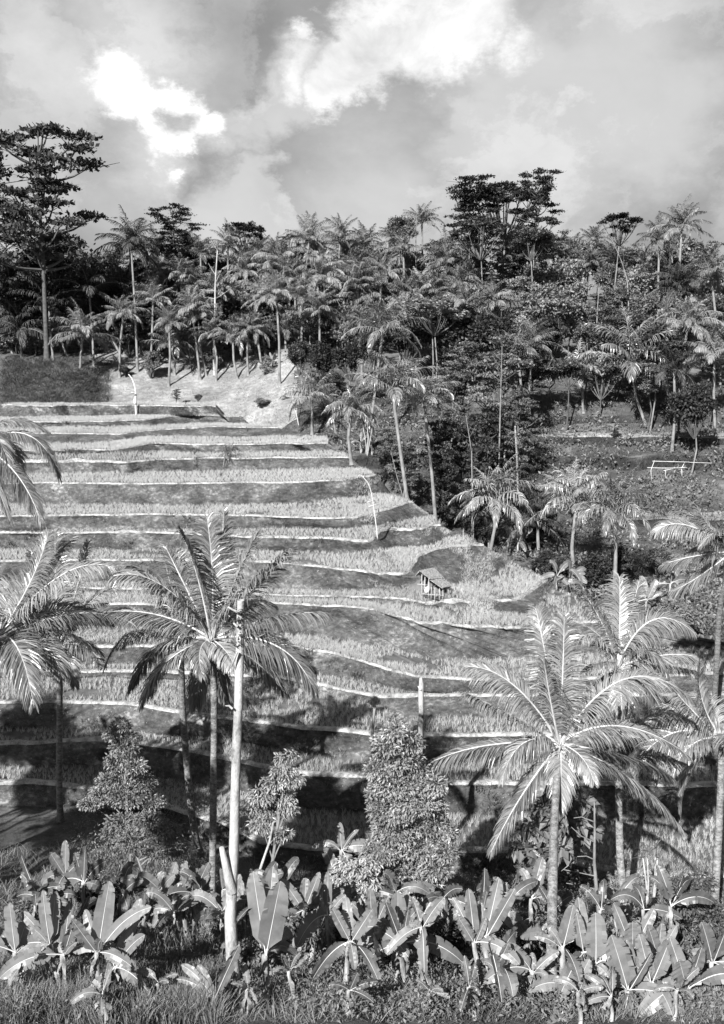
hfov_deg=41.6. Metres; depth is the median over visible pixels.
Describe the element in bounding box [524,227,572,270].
coconut palm
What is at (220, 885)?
banana plant
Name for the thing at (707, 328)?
forest tree
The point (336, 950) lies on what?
banana plant
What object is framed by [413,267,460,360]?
coconut palm
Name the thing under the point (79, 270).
coconut palm
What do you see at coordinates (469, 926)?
banana plant
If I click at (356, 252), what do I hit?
forest tree
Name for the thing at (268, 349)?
forest tree
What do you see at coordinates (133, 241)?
coconut palm
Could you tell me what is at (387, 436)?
leafy bush
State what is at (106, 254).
forest tree
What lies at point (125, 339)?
forest tree
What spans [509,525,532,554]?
banana plant
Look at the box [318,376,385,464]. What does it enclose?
coconut palm
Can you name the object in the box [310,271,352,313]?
coconut palm
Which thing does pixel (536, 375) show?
forest tree
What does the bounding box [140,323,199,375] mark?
coconut palm
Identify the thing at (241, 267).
coconut palm
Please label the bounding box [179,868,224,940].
banana plant
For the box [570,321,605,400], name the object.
forest tree
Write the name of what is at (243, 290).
forest tree
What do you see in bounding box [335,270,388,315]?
coconut palm
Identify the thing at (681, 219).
coconut palm
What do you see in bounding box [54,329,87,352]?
forest tree
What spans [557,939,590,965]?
dark shrub
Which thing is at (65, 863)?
banana plant
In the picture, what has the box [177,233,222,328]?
coconut palm
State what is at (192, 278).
coconut palm
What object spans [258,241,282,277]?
coconut palm
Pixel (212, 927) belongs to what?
dark shrub
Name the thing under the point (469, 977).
banana plant
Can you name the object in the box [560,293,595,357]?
forest tree
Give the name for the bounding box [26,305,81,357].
coconut palm
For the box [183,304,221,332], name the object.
forest tree
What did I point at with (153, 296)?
coconut palm
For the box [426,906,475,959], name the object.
dark shrub
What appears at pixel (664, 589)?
slope scrub
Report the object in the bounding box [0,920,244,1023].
tall grass
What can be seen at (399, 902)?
banana plant
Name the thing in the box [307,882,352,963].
banana plant
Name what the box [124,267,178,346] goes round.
coconut palm
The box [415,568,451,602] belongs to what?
field hut
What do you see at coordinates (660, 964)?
banana plant
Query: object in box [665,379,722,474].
broadleaf tree
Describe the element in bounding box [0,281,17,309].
forest tree
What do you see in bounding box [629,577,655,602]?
leafy bush
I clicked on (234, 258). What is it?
coconut palm
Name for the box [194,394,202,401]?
leafy bush
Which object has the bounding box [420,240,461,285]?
forest tree
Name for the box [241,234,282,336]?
coconut palm
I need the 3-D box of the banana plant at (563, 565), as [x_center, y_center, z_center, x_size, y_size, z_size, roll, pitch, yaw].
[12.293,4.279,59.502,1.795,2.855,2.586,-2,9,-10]
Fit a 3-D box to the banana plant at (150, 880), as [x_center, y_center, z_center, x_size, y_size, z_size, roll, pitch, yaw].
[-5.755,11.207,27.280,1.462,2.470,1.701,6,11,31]
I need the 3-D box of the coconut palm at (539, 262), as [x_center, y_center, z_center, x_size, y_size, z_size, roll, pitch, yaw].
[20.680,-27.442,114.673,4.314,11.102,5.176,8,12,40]
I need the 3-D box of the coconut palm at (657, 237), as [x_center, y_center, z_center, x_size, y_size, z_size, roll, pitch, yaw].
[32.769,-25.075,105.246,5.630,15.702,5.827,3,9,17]
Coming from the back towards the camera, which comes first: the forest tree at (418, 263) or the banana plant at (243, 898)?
the forest tree at (418, 263)
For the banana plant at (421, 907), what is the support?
on the terrace hillside at (24, 821)
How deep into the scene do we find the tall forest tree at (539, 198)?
107.30 m
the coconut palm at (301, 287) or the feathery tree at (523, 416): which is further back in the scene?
the coconut palm at (301, 287)
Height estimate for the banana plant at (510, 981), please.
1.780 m
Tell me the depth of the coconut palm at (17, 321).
111.88 m
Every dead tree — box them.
[219,599,248,993]
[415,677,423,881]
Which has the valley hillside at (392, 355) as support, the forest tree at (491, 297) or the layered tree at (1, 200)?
the forest tree at (491, 297)
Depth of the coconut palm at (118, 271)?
114.47 m
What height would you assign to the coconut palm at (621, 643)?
10.590 m
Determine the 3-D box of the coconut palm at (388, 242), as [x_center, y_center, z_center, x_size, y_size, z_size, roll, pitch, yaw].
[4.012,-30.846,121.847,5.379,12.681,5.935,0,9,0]
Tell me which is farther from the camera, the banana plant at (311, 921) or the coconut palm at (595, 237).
the coconut palm at (595, 237)
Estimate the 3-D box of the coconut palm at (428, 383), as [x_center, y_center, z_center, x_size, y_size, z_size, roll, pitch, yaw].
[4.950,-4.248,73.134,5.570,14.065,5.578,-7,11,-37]
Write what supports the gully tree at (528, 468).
on the valley hillside at (392, 355)
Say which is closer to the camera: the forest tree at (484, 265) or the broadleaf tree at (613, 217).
the broadleaf tree at (613, 217)
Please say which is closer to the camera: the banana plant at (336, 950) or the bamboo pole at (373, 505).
the banana plant at (336, 950)
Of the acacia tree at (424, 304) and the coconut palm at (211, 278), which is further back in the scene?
the coconut palm at (211, 278)
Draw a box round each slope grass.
[0,355,723,640]
[93,350,322,430]
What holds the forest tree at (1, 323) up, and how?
on the valley hillside at (392, 355)
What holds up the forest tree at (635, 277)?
on the valley hillside at (392, 355)
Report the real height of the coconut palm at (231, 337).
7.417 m
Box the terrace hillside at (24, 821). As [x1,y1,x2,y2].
[0,403,723,1023]
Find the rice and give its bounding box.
[0,401,723,870]
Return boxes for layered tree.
[0,121,119,359]
[0,139,26,265]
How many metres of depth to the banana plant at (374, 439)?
85.01 m
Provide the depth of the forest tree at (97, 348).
115.73 m
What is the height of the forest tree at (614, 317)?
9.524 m
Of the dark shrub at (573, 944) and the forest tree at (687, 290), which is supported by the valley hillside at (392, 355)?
the forest tree at (687, 290)
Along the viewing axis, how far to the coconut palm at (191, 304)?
107.75 m
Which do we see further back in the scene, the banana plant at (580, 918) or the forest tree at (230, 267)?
the forest tree at (230, 267)
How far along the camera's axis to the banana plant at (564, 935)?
21.72 m
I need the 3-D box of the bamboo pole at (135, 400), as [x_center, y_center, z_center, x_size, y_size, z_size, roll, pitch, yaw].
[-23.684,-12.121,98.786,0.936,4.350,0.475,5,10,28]
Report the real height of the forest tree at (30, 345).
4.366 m
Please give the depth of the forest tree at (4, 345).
115.72 m
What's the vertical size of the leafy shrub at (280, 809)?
6.008 m
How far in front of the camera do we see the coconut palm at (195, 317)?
109.42 m
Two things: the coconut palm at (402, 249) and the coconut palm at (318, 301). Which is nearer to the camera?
the coconut palm at (318, 301)
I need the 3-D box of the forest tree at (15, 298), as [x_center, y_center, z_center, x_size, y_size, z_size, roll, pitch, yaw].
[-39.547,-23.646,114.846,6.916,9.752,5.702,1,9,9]
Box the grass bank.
[0,357,101,403]
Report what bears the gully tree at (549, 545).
on the valley hillside at (392, 355)
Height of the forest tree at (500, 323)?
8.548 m
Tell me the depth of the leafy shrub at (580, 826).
29.42 m
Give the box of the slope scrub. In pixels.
[291,365,723,639]
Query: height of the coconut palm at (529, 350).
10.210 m
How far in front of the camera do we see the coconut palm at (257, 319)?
106.46 m
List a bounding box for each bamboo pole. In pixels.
[128,374,136,414]
[286,388,298,425]
[357,475,378,538]
[367,696,380,771]
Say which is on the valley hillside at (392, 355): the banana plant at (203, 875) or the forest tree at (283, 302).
the forest tree at (283, 302)
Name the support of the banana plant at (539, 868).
on the terrace hillside at (24, 821)
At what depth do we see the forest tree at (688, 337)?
92.58 m
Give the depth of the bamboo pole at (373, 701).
39.77 m
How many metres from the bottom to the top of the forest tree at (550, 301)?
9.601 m
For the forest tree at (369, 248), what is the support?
on the valley hillside at (392, 355)
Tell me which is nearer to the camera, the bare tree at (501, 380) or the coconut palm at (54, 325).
the bare tree at (501, 380)
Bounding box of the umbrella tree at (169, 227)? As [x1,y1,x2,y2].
[144,202,209,269]
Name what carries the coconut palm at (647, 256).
on the valley hillside at (392, 355)
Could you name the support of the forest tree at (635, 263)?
on the valley hillside at (392, 355)
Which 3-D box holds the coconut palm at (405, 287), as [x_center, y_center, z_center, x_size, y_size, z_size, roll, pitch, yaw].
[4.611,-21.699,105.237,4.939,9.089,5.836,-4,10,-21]
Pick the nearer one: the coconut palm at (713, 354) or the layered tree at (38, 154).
the coconut palm at (713, 354)
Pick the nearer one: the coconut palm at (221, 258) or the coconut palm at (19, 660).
the coconut palm at (19, 660)
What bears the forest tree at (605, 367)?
on the valley hillside at (392, 355)
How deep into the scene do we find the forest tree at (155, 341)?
111.83 m
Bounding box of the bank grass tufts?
[0,836,723,1023]
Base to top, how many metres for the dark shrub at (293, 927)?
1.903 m
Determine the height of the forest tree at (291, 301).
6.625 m
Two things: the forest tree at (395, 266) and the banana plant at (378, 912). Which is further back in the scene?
the forest tree at (395, 266)
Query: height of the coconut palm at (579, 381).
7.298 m
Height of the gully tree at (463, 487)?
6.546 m
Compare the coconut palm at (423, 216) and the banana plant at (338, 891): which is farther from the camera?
the coconut palm at (423, 216)
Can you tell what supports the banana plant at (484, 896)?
on the terrace hillside at (24, 821)
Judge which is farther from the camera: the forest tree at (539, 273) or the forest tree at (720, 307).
the forest tree at (539, 273)
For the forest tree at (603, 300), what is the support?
on the valley hillside at (392, 355)
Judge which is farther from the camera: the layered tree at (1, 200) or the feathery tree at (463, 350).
the layered tree at (1, 200)
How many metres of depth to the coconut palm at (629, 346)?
88.91 m
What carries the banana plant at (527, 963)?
on the terrace hillside at (24, 821)
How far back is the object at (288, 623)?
53.06 m
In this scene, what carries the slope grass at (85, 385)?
on the valley hillside at (392, 355)
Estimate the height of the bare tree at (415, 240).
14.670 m
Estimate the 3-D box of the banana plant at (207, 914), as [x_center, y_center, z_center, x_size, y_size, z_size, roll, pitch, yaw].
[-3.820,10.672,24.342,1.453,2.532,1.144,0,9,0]
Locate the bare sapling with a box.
[562,802,601,914]
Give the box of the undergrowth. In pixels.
[0,800,723,1023]
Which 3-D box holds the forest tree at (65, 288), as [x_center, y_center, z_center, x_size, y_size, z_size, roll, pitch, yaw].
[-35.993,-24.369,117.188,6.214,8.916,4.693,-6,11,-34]
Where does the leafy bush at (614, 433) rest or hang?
on the valley hillside at (392, 355)
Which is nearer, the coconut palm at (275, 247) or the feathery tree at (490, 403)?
the feathery tree at (490, 403)
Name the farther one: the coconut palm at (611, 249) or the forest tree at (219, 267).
the forest tree at (219, 267)
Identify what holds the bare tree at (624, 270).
on the valley hillside at (392, 355)
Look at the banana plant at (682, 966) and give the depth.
20.96 m
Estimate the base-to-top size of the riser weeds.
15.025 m
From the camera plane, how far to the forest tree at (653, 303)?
99.96 m
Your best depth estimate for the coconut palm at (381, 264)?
108.50 m
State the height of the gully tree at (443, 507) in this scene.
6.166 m
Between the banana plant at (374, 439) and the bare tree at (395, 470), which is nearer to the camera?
the bare tree at (395, 470)
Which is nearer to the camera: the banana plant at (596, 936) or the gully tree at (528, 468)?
the banana plant at (596, 936)
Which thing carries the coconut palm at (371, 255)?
on the valley hillside at (392, 355)
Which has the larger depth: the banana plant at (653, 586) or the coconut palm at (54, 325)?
the coconut palm at (54, 325)
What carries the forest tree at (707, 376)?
on the valley hillside at (392, 355)
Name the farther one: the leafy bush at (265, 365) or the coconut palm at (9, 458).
the leafy bush at (265, 365)
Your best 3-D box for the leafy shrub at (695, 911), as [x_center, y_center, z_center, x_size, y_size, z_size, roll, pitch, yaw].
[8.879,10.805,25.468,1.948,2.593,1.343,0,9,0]
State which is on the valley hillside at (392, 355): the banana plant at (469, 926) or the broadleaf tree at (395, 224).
the broadleaf tree at (395, 224)
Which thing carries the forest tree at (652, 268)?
on the valley hillside at (392, 355)
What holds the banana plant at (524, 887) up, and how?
on the terrace hillside at (24, 821)
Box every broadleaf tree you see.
[15,231,85,351]
[222,220,265,281]
[280,233,300,253]
[384,215,419,278]
[446,214,515,284]
[508,225,555,306]
[597,212,644,320]
[635,323,690,432]
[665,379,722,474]
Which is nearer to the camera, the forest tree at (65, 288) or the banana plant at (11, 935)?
the banana plant at (11, 935)
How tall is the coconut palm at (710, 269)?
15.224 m
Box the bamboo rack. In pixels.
[647,461,703,480]
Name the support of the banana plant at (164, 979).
on the terrace hillside at (24, 821)
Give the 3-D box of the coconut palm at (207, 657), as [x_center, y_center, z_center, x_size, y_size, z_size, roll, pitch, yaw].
[-3.897,6.272,26.027,6.397,12.775,3.757,0,9,0]
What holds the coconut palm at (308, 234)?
on the valley hillside at (392, 355)
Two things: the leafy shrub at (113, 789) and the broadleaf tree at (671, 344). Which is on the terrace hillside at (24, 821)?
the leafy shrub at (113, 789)
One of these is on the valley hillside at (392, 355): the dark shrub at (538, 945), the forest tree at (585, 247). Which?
the forest tree at (585, 247)
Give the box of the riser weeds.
[0,403,723,896]
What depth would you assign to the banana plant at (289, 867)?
26.38 m
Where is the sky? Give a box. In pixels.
[0,0,723,300]
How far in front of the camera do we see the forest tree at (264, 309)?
109.53 m
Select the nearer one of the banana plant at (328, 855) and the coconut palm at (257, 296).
the banana plant at (328, 855)
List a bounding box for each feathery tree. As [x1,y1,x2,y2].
[426,368,482,477]
[442,341,488,473]
[465,359,522,481]
[478,333,534,483]
[492,395,545,510]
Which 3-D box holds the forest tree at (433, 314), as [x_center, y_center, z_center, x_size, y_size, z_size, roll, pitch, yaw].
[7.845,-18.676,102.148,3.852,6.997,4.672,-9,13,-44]
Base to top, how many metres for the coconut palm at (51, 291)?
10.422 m
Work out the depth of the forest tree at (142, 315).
111.99 m
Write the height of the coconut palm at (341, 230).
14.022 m
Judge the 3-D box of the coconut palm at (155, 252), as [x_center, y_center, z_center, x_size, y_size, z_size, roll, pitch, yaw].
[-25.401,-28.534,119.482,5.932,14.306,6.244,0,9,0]
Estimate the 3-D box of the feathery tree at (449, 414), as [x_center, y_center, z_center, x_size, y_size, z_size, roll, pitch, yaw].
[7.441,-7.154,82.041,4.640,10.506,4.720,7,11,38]
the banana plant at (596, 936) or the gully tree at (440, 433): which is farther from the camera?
the gully tree at (440, 433)
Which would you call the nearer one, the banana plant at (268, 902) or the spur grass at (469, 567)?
the banana plant at (268, 902)
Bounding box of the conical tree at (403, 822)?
[354,710,460,901]
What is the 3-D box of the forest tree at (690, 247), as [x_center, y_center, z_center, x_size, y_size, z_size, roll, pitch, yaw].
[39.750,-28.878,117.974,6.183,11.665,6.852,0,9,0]
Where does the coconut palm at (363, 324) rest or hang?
on the valley hillside at (392, 355)
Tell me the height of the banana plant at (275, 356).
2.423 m
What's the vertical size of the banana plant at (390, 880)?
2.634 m
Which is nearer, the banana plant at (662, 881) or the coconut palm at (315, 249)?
the banana plant at (662, 881)
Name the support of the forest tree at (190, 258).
on the valley hillside at (392, 355)
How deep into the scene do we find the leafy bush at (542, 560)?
67.23 m
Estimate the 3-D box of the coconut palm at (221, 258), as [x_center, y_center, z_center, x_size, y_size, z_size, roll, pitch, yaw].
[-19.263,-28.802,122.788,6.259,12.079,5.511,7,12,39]
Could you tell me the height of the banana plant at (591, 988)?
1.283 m
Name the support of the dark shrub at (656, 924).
on the terrace hillside at (24, 821)
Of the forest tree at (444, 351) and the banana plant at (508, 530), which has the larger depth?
the forest tree at (444, 351)
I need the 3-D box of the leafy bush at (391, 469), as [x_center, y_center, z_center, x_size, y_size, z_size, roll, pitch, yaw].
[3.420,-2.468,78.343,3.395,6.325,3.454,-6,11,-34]
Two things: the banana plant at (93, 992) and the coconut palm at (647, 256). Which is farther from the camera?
the coconut palm at (647, 256)
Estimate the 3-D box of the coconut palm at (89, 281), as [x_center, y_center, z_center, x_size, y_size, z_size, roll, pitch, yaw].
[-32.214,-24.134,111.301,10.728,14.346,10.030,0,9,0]
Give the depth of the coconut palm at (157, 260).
114.27 m
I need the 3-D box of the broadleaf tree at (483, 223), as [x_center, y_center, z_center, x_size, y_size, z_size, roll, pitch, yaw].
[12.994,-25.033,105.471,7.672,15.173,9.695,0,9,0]
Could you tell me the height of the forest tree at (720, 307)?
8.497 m
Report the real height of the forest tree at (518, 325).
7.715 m
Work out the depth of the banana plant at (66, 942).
21.24 m
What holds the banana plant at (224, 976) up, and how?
on the terrace hillside at (24, 821)
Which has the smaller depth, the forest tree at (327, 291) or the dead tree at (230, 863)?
the dead tree at (230, 863)
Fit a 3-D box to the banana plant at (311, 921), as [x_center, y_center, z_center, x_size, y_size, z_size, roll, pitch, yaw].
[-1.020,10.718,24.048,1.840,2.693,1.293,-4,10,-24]
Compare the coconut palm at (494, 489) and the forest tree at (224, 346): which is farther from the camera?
the forest tree at (224, 346)
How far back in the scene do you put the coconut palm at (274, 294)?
98.80 m
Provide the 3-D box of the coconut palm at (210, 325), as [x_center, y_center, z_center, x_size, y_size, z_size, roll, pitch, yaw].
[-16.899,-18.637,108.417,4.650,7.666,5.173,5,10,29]
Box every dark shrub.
[13,898,61,934]
[76,879,132,922]
[198,899,242,943]
[238,937,262,979]
[284,900,320,961]
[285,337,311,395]
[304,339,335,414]
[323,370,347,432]
[325,927,367,960]
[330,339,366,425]
[368,915,411,965]
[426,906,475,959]
[502,919,546,959]
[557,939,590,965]
[632,917,678,968]
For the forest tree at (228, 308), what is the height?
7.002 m
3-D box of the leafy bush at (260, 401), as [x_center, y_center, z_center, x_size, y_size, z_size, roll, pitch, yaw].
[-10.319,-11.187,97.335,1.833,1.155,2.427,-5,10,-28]
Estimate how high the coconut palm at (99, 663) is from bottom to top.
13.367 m
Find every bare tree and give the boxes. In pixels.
[192,240,231,375]
[383,442,406,496]
[407,213,429,267]
[458,415,473,539]
[472,471,488,540]
[493,330,516,510]
[514,426,518,550]
[593,283,599,395]
[612,226,628,366]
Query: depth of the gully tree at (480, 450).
76.47 m
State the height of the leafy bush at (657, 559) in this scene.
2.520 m
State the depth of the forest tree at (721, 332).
96.38 m
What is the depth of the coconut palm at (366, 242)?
119.84 m
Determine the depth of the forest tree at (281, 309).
110.63 m
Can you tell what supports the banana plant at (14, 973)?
on the terrace hillside at (24, 821)
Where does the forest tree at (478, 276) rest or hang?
on the valley hillside at (392, 355)
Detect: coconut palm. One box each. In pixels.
[0,243,41,353]
[0,294,57,356]
[0,418,61,531]
[0,526,138,713]
[1,527,120,823]
[5,270,85,359]
[6,220,81,276]
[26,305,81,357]
[41,241,129,366]
[43,297,122,367]
[60,261,105,337]
[79,292,128,354]
[84,260,152,350]
[93,204,165,371]
[96,546,244,857]
[100,507,332,936]
[102,294,149,377]
[110,231,151,308]
[116,306,150,356]
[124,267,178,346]
[128,275,175,351]
[134,225,181,341]
[135,253,177,351]
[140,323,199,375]
[149,299,192,386]
[154,252,206,355]
[168,264,208,362]
[169,284,217,379]
[174,231,209,261]
[176,293,223,376]
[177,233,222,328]
[188,315,231,380]
[189,264,237,363]
[193,242,229,273]
[195,266,244,356]
[203,218,250,279]
[206,314,259,379]
[220,243,270,346]
[221,244,270,283]
[225,312,266,375]
[232,263,285,339]
[233,306,276,369]
[237,279,284,355]
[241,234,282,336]
[248,269,306,384]
[251,232,307,272]
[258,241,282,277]
[260,252,317,338]
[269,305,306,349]
[270,253,321,335]
[278,365,341,434]
[281,210,338,281]
[281,270,321,340]
[284,299,339,346]
[290,288,343,342]
[294,236,336,289]
[295,248,353,333]
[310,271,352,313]
[312,213,364,310]
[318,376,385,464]
[323,234,364,260]
[326,252,387,352]
[328,247,366,302]
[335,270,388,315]
[341,293,429,453]
[341,304,370,378]
[342,347,442,500]
[346,220,385,316]
[352,250,407,301]
[355,246,392,275]
[376,219,404,283]
[379,228,423,278]
[381,273,427,348]
[383,293,416,368]
[385,291,426,373]
[385,366,461,518]
[396,266,452,355]
[401,201,444,315]
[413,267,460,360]
[417,226,473,342]
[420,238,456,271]
[426,604,698,1009]
[428,272,498,394]
[438,252,485,354]
[448,241,494,272]
[448,453,542,549]
[468,271,520,373]
[482,239,521,315]
[490,326,550,430]
[499,482,567,553]
[511,315,562,431]
[513,244,556,324]
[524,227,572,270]
[525,457,613,589]
[541,232,582,326]
[547,337,613,413]
[558,571,715,916]
[565,232,590,318]
[565,303,687,427]
[566,466,666,596]
[569,245,609,338]
[579,223,612,301]
[593,238,633,265]
[626,243,664,267]
[632,659,723,913]
[634,211,686,324]
[643,346,704,453]
[646,194,712,378]
[646,254,711,391]
[648,503,723,712]
[656,296,723,389]
[677,242,723,398]
[678,326,723,437]
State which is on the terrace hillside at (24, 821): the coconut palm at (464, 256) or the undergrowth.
the undergrowth
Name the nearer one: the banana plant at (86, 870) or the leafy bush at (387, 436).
the banana plant at (86, 870)
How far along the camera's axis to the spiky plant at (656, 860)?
30.74 m
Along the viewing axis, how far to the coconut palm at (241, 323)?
106.38 m
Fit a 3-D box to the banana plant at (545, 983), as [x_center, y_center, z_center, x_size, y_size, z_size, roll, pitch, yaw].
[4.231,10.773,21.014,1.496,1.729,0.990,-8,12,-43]
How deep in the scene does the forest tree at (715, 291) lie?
108.15 m
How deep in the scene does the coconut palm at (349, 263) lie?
113.32 m
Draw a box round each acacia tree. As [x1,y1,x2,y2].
[401,294,478,394]
[463,317,494,391]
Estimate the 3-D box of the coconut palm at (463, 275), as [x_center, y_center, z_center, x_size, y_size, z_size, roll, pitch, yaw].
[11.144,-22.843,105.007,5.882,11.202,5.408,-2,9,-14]
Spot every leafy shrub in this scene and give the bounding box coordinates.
[75,716,167,873]
[97,810,190,889]
[240,749,305,868]
[329,854,383,922]
[507,784,604,916]
[662,866,723,955]
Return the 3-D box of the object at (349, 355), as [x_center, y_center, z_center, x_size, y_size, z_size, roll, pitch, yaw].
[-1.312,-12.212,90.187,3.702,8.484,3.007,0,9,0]
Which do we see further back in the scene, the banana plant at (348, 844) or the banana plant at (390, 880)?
the banana plant at (348, 844)
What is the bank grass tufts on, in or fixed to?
on the terrace hillside at (24, 821)
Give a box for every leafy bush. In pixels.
[119,366,131,377]
[141,350,161,378]
[171,389,180,402]
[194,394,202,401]
[200,354,223,368]
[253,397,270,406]
[255,355,276,378]
[376,426,403,473]
[384,444,423,498]
[527,547,574,582]
[564,551,612,591]
[610,429,622,438]
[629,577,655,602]
[645,547,672,577]
[645,597,700,632]
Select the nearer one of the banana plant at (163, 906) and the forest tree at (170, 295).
the banana plant at (163, 906)
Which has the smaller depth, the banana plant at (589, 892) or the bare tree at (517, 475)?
the banana plant at (589, 892)
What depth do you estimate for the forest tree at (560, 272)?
108.93 m
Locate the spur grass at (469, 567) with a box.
[346,476,575,621]
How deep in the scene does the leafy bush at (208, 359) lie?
110.23 m
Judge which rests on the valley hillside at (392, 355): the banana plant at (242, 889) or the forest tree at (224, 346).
the forest tree at (224, 346)
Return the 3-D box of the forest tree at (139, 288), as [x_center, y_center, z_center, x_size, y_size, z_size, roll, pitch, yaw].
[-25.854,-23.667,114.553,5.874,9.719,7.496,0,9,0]
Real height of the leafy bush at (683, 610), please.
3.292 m
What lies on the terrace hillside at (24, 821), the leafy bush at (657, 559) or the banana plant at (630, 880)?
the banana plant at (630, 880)
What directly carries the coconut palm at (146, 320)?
on the valley hillside at (392, 355)
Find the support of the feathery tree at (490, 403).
on the valley hillside at (392, 355)
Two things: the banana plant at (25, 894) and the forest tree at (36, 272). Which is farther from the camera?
the forest tree at (36, 272)
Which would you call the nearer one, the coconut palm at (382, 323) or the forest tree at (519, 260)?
the coconut palm at (382, 323)
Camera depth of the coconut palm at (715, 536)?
39.06 m
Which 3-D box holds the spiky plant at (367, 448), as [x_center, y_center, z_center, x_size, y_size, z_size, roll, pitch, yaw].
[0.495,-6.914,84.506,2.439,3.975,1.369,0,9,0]
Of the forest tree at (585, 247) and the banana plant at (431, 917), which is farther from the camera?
the forest tree at (585, 247)
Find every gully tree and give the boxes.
[413,420,460,523]
[420,462,468,520]
[450,418,499,515]
[454,461,494,537]
[461,514,496,543]
[467,411,513,499]
[493,459,543,518]
[519,503,566,550]
[596,544,636,582]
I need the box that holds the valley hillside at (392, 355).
[0,299,723,641]
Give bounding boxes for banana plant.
[0,902,31,987]
[0,902,115,988]
[8,890,61,993]
[8,940,47,994]
[13,888,77,944]
[19,856,61,923]
[41,840,77,918]
[59,896,97,954]
[60,846,105,918]
[70,881,150,979]
[71,960,112,1023]
[84,898,153,1010]
[95,861,144,937]
[120,871,177,936]
[133,886,179,944]
[137,967,177,998]
[146,887,199,949]
[152,862,210,942]
[156,862,199,936]
[158,861,219,941]
[173,943,240,1007]
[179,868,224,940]
[187,874,241,960]
[203,880,250,939]
[206,868,246,899]
[231,963,257,1016]
[236,860,283,951]
[246,866,297,1000]
[254,856,302,887]
[269,353,277,368]
[272,951,309,1004]
[281,872,334,953]
[294,871,362,969]
[298,908,322,954]
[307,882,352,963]
[310,897,380,994]
[311,822,382,906]
[316,848,361,908]
[328,972,377,1015]
[348,856,393,910]
[350,432,366,452]
[350,889,409,977]
[351,889,416,983]
[362,902,462,990]
[370,435,383,454]
[379,869,434,919]
[386,896,445,990]
[406,891,452,927]
[416,968,449,1011]
[423,883,465,934]
[442,868,491,954]
[452,888,519,991]
[459,955,480,1020]
[464,878,516,1010]
[475,517,504,546]
[476,876,537,930]
[480,927,518,1000]
[483,942,558,999]
[504,911,568,955]
[505,525,518,554]
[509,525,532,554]
[519,857,559,924]
[520,905,582,981]
[528,959,591,1023]
[539,885,573,931]
[541,559,568,590]
[551,976,603,1023]
[556,560,586,596]
[556,897,642,999]
[567,568,591,601]
[580,879,622,915]
[585,966,619,1021]
[586,912,636,995]
[596,873,647,935]
[606,935,682,1014]
[610,883,682,922]
[612,903,655,960]
[635,933,705,1015]
[637,922,677,959]
[637,936,723,1016]
[639,576,661,611]
[650,865,714,939]
[654,966,699,1021]
[657,564,687,598]
[691,922,723,998]
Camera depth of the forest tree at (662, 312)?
103.04 m
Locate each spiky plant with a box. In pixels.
[187,448,199,460]
[218,443,239,465]
[356,414,378,454]
[632,845,653,910]
[649,839,664,905]
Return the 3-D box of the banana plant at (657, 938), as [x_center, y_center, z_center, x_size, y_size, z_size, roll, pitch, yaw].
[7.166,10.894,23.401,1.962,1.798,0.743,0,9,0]
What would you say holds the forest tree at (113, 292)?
on the valley hillside at (392, 355)
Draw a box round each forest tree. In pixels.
[0,276,41,354]
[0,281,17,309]
[0,303,30,353]
[0,330,25,353]
[0,339,14,352]
[2,249,39,278]
[15,241,52,278]
[18,332,59,354]
[21,308,48,352]
[39,298,75,351]
[53,281,85,346]
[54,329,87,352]
[59,270,125,353]
[74,295,107,352]
[84,328,112,353]
[86,251,114,293]
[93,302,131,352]
[102,244,135,273]
[104,278,132,307]
[106,318,149,358]
[121,277,165,348]
[123,256,151,280]
[125,299,158,359]
[129,318,177,356]
[136,251,166,335]
[144,288,213,358]
[155,273,180,296]
[164,244,199,273]
[172,279,191,297]
[173,326,203,370]
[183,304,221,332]
[195,277,223,348]
[200,300,243,357]
[200,321,234,368]
[202,254,234,281]
[210,277,252,313]
[217,249,242,291]
[225,300,283,357]
[226,321,260,361]
[233,253,269,286]
[248,329,282,354]
[256,279,294,307]
[264,303,308,346]
[285,285,308,318]
[286,249,311,272]
[290,298,339,347]
[311,262,335,288]
[315,284,346,333]
[328,278,362,306]
[328,301,364,349]
[333,249,364,279]
[353,317,394,396]
[354,245,377,263]
[355,281,392,316]
[361,301,380,357]
[378,247,421,287]
[382,279,423,310]
[386,307,437,385]
[397,248,428,278]
[401,269,439,315]
[416,309,443,365]
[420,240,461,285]
[424,314,463,388]
[430,304,488,360]
[433,272,470,312]
[441,174,507,317]
[443,310,499,380]
[452,256,487,270]
[453,270,492,316]
[456,232,507,283]
[462,180,550,317]
[470,283,505,367]
[484,312,526,396]
[485,261,520,315]
[493,238,526,321]
[493,355,528,430]
[500,275,540,324]
[502,167,565,306]
[509,248,529,272]
[510,313,536,364]
[512,261,550,312]
[515,351,558,432]
[523,280,574,369]
[527,255,586,326]
[530,311,571,389]
[537,229,573,270]
[538,258,598,339]
[546,357,588,432]
[556,238,594,281]
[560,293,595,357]
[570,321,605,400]
[578,354,626,419]
[584,287,629,350]
[589,261,630,342]
[590,240,621,323]
[594,303,647,400]
[605,277,641,320]
[612,310,655,392]
[615,243,640,318]
[616,264,654,311]
[621,346,672,431]
[623,249,663,295]
[629,290,665,321]
[636,252,668,323]
[645,245,686,327]
[656,292,705,337]
[661,370,686,426]
[662,263,699,329]
[663,232,713,274]
[669,329,692,389]
[678,312,723,380]
[693,263,723,343]
[697,355,723,431]
[701,293,723,337]
[703,240,723,292]
[706,300,723,326]
[716,327,723,355]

